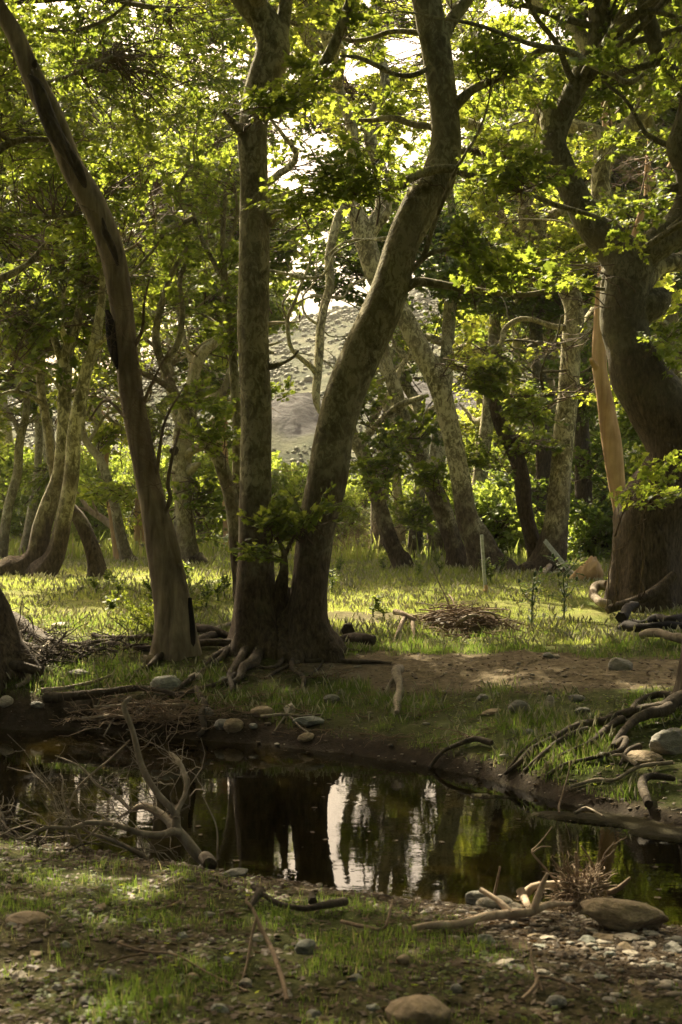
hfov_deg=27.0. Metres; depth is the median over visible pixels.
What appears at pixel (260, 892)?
stick
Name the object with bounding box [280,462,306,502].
shrub
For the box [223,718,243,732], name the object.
rock
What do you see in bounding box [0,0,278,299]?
plane tree
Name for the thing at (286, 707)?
rock
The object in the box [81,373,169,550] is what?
plane tree
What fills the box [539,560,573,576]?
branch on ground
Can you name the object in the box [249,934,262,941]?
stone
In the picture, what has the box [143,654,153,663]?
rock
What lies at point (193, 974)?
stone
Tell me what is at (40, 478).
plane tree
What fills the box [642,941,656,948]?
stone
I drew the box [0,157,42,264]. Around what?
plane tree
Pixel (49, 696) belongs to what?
branch on ground
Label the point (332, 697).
rock
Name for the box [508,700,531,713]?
rock
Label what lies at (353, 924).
stick
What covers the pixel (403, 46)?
sky
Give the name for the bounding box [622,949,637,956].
stone
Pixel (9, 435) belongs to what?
plane tree
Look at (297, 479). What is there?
shrub
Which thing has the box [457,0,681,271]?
plane tree
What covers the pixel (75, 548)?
meadow grass
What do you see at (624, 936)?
stone
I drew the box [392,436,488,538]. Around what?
shrub
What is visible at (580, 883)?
dry shrub
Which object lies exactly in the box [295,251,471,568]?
plane tree
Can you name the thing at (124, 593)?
bramble
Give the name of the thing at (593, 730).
grass
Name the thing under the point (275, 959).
stick
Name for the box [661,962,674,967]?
stone
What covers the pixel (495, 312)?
evergreen tree
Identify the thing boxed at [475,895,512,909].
rock
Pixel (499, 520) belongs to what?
shrub
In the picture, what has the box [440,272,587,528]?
plane tree
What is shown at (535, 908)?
driftwood log
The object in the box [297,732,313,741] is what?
rock
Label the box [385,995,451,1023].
boulder
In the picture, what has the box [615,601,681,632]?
log
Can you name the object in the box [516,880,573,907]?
driftwood log
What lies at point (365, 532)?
dry bush
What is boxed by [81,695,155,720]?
stick
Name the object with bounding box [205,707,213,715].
rock
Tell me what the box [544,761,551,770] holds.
rock
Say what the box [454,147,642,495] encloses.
evergreen tree
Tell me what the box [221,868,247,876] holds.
rock
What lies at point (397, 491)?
plane tree
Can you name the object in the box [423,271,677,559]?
plane tree
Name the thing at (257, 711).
rock
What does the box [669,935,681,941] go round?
stone
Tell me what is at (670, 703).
plane tree
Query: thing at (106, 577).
wild herb
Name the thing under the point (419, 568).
wild herb
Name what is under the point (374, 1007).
stone
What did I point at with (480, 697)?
rock
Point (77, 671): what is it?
rock
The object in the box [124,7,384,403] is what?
plane tree
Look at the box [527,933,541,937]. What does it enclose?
stone
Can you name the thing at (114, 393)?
plane tree
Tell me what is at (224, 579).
wild herb
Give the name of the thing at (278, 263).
plane tree
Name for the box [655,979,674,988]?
stone
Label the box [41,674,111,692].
stick
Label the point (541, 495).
shrub
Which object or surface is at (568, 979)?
stone
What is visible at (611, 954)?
stone
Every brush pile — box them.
[364,564,553,638]
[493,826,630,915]
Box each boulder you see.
[150,675,180,693]
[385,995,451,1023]
[579,898,668,931]
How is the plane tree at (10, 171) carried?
on the ground at (664, 822)
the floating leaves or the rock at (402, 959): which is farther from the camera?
the floating leaves
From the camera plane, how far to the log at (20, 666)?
13.64 m
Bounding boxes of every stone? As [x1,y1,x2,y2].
[6,922,17,927]
[12,970,28,980]
[29,950,42,958]
[42,892,53,897]
[51,984,61,990]
[59,941,71,947]
[79,996,96,1005]
[94,903,105,909]
[102,968,116,979]
[137,917,150,922]
[154,996,169,1007]
[178,932,187,937]
[185,973,199,980]
[204,911,214,916]
[210,1003,228,1012]
[223,956,232,962]
[238,978,251,986]
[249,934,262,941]
[306,1009,320,1017]
[349,974,361,980]
[366,1004,380,1010]
[477,934,495,943]
[495,958,514,966]
[509,964,524,970]
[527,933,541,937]
[533,944,545,948]
[536,969,550,974]
[539,935,558,940]
[561,976,575,982]
[578,935,594,943]
[592,933,614,940]
[594,974,608,979]
[601,996,615,1002]
[604,951,615,957]
[613,932,639,940]
[618,941,631,948]
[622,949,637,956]
[628,979,647,986]
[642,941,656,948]
[643,930,658,936]
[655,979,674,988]
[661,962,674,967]
[663,941,681,952]
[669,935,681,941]
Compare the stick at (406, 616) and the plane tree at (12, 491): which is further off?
the plane tree at (12, 491)
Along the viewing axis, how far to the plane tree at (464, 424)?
39.02 m
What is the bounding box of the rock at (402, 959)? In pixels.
[396,954,409,964]
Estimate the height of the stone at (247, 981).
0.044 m
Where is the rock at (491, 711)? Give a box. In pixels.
[481,708,500,714]
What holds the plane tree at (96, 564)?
on the ground at (664, 822)
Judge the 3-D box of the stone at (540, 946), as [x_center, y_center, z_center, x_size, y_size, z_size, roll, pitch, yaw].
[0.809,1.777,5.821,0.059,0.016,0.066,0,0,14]
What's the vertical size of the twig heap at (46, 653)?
0.947 m
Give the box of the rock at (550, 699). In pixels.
[545,695,554,706]
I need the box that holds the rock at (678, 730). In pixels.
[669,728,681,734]
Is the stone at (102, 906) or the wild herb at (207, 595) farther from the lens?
the wild herb at (207, 595)
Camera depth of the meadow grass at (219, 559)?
19.55 m
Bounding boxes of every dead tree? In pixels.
[0,0,218,661]
[580,99,671,512]
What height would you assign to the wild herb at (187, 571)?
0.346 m
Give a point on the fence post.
(483, 562)
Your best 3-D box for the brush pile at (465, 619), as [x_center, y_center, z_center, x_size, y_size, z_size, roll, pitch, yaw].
[1.333,1.114,16.396,2.583,1.054,1.722,0,0,-10]
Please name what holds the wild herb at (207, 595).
on the ground at (664, 822)
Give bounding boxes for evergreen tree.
[288,131,481,553]
[361,115,524,556]
[423,193,560,451]
[438,164,558,496]
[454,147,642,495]
[526,321,649,490]
[590,170,681,454]
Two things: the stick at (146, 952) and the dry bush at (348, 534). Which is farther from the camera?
the dry bush at (348, 534)
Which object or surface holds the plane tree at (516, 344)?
on the ground at (664, 822)
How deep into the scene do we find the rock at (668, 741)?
10.30 m
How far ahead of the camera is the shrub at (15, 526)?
39.72 m
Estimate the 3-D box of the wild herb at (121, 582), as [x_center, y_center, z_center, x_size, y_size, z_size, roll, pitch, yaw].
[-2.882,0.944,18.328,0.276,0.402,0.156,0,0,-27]
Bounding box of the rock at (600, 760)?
[597,752,606,761]
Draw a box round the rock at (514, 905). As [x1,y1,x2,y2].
[508,902,521,919]
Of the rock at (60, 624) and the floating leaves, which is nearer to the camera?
the floating leaves
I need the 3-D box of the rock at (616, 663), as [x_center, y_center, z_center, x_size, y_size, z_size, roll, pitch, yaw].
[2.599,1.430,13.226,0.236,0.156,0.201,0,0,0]
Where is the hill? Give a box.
[12,291,655,504]
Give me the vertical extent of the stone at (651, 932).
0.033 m
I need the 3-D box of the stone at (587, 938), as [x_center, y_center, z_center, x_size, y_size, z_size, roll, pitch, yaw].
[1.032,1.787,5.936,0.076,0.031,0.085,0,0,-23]
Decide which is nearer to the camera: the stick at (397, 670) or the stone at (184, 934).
the stone at (184, 934)
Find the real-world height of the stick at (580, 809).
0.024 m
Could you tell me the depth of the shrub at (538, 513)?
33.36 m
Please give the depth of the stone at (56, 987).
5.06 m
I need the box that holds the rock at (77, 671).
[68,669,92,676]
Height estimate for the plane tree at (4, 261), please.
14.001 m
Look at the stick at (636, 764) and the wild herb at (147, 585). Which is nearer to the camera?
the stick at (636, 764)
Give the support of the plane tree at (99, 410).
on the ground at (664, 822)
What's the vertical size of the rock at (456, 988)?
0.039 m
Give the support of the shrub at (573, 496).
on the ground at (664, 822)
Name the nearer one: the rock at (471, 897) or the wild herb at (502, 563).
the rock at (471, 897)
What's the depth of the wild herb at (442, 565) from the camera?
24.10 m
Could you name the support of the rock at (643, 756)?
on the ground at (664, 822)
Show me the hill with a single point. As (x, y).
(294, 423)
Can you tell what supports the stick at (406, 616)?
on the ground at (664, 822)
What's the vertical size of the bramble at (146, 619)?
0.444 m
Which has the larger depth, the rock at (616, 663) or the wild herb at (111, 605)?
the wild herb at (111, 605)
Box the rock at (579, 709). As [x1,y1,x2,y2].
[575,707,589,712]
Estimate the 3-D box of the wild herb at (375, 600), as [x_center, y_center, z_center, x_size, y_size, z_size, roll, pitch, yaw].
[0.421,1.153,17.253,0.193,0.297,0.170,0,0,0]
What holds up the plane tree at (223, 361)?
on the ground at (664, 822)
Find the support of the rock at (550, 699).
on the ground at (664, 822)
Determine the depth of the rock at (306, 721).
12.27 m
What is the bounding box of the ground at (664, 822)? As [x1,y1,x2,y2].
[0,540,681,1023]
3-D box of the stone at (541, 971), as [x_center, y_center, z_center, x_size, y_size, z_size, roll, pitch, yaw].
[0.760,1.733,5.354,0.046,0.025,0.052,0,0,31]
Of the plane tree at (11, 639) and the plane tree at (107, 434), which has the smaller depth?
the plane tree at (11, 639)
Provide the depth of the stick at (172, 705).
12.89 m
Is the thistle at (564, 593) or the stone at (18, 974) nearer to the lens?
the stone at (18, 974)
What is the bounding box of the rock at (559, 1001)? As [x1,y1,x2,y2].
[546,995,566,1007]
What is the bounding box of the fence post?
[480,535,487,592]
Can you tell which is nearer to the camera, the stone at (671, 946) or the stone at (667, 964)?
the stone at (667, 964)
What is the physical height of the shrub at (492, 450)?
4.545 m
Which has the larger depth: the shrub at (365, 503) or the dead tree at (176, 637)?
the shrub at (365, 503)
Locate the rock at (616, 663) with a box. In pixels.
[608,657,632,670]
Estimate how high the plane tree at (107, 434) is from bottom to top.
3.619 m
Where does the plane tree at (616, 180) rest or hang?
on the ground at (664, 822)
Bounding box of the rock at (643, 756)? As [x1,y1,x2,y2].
[624,750,662,763]
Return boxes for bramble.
[107,577,220,612]
[112,599,200,625]
[121,600,153,633]
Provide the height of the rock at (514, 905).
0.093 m
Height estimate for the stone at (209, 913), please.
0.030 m
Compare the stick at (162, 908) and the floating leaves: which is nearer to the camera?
the stick at (162, 908)
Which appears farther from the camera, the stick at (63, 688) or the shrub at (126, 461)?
the shrub at (126, 461)
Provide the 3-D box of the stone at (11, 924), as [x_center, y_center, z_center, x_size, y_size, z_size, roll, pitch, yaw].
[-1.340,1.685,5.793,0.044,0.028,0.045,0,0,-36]
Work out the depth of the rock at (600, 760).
10.25 m
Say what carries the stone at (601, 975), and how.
on the ground at (664, 822)
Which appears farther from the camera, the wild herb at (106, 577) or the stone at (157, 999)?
the wild herb at (106, 577)
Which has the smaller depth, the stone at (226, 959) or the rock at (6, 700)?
the stone at (226, 959)
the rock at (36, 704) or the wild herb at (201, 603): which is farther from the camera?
the wild herb at (201, 603)
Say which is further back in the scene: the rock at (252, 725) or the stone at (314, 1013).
the rock at (252, 725)
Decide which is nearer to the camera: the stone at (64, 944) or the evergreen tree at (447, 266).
the stone at (64, 944)
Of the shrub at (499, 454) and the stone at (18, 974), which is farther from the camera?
the shrub at (499, 454)
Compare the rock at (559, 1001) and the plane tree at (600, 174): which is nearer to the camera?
the rock at (559, 1001)
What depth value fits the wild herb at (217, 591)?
17.85 m
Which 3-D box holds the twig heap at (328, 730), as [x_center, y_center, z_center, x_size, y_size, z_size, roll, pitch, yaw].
[0.080,1.706,12.435,3.367,0.527,2.209,0,0,38]
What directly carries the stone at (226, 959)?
on the ground at (664, 822)
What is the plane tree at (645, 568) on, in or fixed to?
on the ground at (664, 822)
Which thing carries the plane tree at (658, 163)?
on the ground at (664, 822)
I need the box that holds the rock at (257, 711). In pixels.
[250,706,274,717]
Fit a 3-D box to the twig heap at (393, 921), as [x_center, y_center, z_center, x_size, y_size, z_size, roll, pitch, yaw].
[0.340,1.736,6.229,0.848,0.247,0.701,0,0,23]
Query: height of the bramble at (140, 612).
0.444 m
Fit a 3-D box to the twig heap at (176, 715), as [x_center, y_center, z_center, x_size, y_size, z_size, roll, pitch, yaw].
[-1.661,1.846,12.901,2.096,0.925,1.216,0,0,15]
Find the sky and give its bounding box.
[6,0,665,384]
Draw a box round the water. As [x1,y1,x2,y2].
[0,728,681,927]
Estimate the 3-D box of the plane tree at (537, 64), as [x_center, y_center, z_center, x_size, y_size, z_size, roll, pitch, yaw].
[6.005,-5.689,37.447,6.781,14.001,8.025,0,0,7]
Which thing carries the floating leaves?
on the water
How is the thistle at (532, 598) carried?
on the ground at (664, 822)
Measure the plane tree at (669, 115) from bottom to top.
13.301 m
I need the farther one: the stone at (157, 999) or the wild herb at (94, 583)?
the wild herb at (94, 583)
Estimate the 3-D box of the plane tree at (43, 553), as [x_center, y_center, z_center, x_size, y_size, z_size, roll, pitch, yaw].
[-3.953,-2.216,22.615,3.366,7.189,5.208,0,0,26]
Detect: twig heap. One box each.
[0,798,111,857]
[12,596,151,667]
[49,667,249,738]
[136,663,508,747]
[328,880,529,935]
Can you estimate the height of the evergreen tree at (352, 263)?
10.447 m
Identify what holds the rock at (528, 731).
on the ground at (664, 822)
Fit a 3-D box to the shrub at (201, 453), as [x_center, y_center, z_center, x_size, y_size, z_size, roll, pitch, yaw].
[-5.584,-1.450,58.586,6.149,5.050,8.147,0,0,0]
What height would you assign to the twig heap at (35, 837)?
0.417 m
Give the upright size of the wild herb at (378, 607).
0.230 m
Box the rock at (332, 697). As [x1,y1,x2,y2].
[323,694,339,703]
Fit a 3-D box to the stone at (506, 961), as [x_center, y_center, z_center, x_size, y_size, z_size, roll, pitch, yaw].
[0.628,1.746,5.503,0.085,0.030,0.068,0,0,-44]
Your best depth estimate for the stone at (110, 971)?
5.18 m
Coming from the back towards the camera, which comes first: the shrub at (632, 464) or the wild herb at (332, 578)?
the shrub at (632, 464)
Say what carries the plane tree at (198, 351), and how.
on the ground at (664, 822)
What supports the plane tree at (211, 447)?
on the ground at (664, 822)
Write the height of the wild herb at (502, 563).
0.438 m
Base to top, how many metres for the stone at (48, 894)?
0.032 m
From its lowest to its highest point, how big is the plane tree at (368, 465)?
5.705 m
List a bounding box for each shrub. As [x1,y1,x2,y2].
[0,442,34,521]
[0,444,140,543]
[0,448,52,543]
[50,484,127,548]
[79,442,170,500]
[93,464,173,539]
[156,424,231,493]
[159,441,300,542]
[193,450,293,532]
[221,460,309,539]
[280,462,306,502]
[333,484,370,541]
[335,472,403,537]
[389,423,535,536]
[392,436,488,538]
[402,479,449,539]
[424,480,541,555]
[445,424,645,497]
[465,421,530,476]
[499,405,644,516]
[500,487,545,541]
[518,492,608,551]
[567,498,612,559]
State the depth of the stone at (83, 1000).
4.87 m
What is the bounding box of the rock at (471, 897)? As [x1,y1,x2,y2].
[465,891,486,904]
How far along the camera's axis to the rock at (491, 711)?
11.85 m
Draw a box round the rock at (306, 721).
[293,716,324,726]
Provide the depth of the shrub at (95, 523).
37.45 m
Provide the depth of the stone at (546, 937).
5.94 m
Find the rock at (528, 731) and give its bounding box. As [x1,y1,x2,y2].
[523,729,533,735]
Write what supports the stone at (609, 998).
on the ground at (664, 822)
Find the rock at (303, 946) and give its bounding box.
[294,939,315,954]
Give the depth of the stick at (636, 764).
9.96 m
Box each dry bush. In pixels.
[295,503,406,556]
[333,517,369,549]
[337,507,426,552]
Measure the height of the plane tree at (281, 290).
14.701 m
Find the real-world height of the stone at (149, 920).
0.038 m
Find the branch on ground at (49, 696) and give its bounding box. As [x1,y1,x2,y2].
[43,685,183,702]
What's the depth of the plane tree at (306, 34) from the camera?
25.08 m
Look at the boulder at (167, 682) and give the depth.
13.13 m
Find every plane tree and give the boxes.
[0,0,152,690]
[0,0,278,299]
[0,58,160,533]
[0,90,81,207]
[0,148,196,577]
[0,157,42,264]
[0,177,20,525]
[0,257,107,576]
[0,299,88,555]
[0,338,96,557]
[3,9,239,565]
[10,287,186,562]
[39,118,174,532]
[54,28,348,530]
[62,119,314,599]
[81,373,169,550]
[86,404,155,559]
[91,220,191,403]
[123,133,304,536]
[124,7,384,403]
[128,0,644,736]
[159,0,520,572]
[200,347,295,549]
[269,296,441,568]
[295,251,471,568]
[305,230,417,547]
[313,294,454,558]
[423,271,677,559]
[423,283,520,480]
[428,17,681,777]
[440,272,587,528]
[445,0,681,613]
[454,47,680,449]
[456,113,681,571]
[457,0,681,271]
[460,298,531,477]
[462,29,643,436]
[462,65,652,406]
[478,304,655,552]
[552,24,681,380]
[588,24,681,210]
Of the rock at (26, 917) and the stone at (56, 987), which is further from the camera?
the rock at (26, 917)
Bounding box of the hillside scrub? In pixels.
[0,288,663,525]
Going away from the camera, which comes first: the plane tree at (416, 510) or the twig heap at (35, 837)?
the twig heap at (35, 837)
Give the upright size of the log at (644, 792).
0.168 m
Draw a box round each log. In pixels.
[9,660,43,675]
[196,623,228,638]
[199,851,216,869]
[413,872,575,930]
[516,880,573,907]
[588,580,611,607]
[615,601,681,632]
[637,772,674,807]
[639,628,681,643]
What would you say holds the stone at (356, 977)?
on the ground at (664, 822)
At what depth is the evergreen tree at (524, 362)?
49.98 m
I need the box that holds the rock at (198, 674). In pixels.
[188,672,202,680]
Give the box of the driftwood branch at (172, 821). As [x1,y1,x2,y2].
[0,696,217,864]
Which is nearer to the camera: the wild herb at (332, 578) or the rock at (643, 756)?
the rock at (643, 756)
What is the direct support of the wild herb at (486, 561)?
on the ground at (664, 822)
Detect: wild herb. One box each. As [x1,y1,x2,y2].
[87,576,101,591]
[103,569,113,584]
[103,596,119,614]
[108,571,126,598]
[140,577,152,605]
[183,561,193,577]
[195,582,210,606]
[198,578,216,610]
[212,579,224,601]
[218,570,231,598]
[328,569,337,594]
[334,557,344,573]
[368,595,381,616]
[371,602,389,618]
[378,553,388,572]
[413,558,423,579]
[431,552,444,572]
[479,557,491,581]
[486,563,495,583]
[495,553,508,574]
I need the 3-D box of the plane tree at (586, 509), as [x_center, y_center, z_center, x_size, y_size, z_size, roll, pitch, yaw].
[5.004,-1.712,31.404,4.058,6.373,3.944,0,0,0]
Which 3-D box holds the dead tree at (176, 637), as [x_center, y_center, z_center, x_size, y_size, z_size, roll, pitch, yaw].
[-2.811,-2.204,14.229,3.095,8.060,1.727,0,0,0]
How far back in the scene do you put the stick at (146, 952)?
5.38 m
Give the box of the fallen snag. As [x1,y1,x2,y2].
[77,491,109,528]
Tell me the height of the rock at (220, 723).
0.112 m
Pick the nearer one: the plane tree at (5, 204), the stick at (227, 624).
the stick at (227, 624)
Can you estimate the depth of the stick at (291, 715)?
12.42 m
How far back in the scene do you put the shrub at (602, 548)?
30.39 m
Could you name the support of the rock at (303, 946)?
on the ground at (664, 822)
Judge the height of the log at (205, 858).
0.080 m
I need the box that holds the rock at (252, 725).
[249,723,257,728]
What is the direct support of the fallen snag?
on the ground at (664, 822)
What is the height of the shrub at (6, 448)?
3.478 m
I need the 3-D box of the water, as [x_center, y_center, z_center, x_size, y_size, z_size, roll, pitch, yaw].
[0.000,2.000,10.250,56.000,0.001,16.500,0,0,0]
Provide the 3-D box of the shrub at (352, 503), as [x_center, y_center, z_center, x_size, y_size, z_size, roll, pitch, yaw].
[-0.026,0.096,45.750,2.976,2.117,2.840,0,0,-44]
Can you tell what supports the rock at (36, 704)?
on the ground at (664, 822)
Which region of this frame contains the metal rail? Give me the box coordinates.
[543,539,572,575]
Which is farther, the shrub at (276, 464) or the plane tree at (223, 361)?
the shrub at (276, 464)
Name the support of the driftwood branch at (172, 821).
on the ground at (664, 822)
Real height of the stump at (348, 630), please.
0.206 m
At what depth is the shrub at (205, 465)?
39.07 m
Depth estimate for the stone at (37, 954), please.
5.44 m
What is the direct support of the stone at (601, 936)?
on the ground at (664, 822)
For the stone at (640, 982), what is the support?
on the ground at (664, 822)
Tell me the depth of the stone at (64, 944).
5.56 m
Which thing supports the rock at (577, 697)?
on the ground at (664, 822)
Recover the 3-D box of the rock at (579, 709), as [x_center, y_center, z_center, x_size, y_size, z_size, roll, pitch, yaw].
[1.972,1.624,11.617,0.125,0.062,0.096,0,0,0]
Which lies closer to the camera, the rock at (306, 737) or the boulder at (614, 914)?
the boulder at (614, 914)
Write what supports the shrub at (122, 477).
on the ground at (664, 822)
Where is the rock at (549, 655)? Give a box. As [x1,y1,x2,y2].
[543,652,553,658]
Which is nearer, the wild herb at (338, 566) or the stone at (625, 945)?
the stone at (625, 945)
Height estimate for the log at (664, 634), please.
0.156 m
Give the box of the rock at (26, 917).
[5,911,49,925]
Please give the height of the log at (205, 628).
0.169 m
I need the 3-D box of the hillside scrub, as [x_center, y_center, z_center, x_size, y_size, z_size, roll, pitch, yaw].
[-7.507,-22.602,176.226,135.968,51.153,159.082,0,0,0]
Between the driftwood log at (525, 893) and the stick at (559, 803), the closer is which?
the driftwood log at (525, 893)
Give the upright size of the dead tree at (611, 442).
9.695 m
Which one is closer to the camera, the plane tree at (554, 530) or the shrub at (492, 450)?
the plane tree at (554, 530)
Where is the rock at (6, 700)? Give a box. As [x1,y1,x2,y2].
[0,695,13,707]
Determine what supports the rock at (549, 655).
on the ground at (664, 822)
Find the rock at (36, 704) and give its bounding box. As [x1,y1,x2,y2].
[30,701,43,707]
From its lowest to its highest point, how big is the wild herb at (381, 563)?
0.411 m
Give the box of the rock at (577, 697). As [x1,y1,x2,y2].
[568,694,585,701]
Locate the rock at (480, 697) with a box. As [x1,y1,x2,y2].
[476,694,488,700]
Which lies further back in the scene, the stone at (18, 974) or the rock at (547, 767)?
the rock at (547, 767)
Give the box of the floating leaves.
[41,737,660,897]
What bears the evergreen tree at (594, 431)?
on the ground at (664, 822)
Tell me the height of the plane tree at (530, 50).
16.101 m
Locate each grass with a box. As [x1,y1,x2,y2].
[0,538,681,645]
[0,607,681,803]
[0,836,681,1023]
[8,525,608,562]
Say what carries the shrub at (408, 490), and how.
on the ground at (664, 822)
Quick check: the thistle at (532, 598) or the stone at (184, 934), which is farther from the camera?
the thistle at (532, 598)
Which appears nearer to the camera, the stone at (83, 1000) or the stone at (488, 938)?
the stone at (83, 1000)
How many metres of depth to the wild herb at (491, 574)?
21.91 m
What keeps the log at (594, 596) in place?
on the ground at (664, 822)
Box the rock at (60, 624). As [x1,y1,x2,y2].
[51,622,70,627]
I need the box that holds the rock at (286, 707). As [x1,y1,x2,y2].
[284,703,295,712]
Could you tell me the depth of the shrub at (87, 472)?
41.57 m
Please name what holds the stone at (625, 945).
on the ground at (664, 822)
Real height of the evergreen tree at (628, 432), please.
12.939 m
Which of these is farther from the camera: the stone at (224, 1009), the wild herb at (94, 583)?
the wild herb at (94, 583)
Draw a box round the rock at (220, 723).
[214,719,226,729]
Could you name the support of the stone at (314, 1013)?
on the ground at (664, 822)
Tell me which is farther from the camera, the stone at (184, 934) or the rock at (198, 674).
the rock at (198, 674)
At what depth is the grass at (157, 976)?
5.68 m
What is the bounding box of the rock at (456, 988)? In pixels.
[450,983,461,992]
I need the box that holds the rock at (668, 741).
[649,729,681,754]
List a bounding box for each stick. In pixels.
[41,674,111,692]
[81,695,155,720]
[93,702,186,735]
[97,941,246,991]
[119,895,187,910]
[198,621,230,634]
[241,896,288,1001]
[247,884,348,911]
[260,701,322,731]
[340,899,393,931]
[384,664,403,714]
[392,609,415,642]
[520,941,579,1000]
[558,760,570,813]
[569,753,672,787]
[573,806,603,815]
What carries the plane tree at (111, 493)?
on the ground at (664, 822)
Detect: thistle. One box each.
[517,566,547,625]
[543,546,587,618]

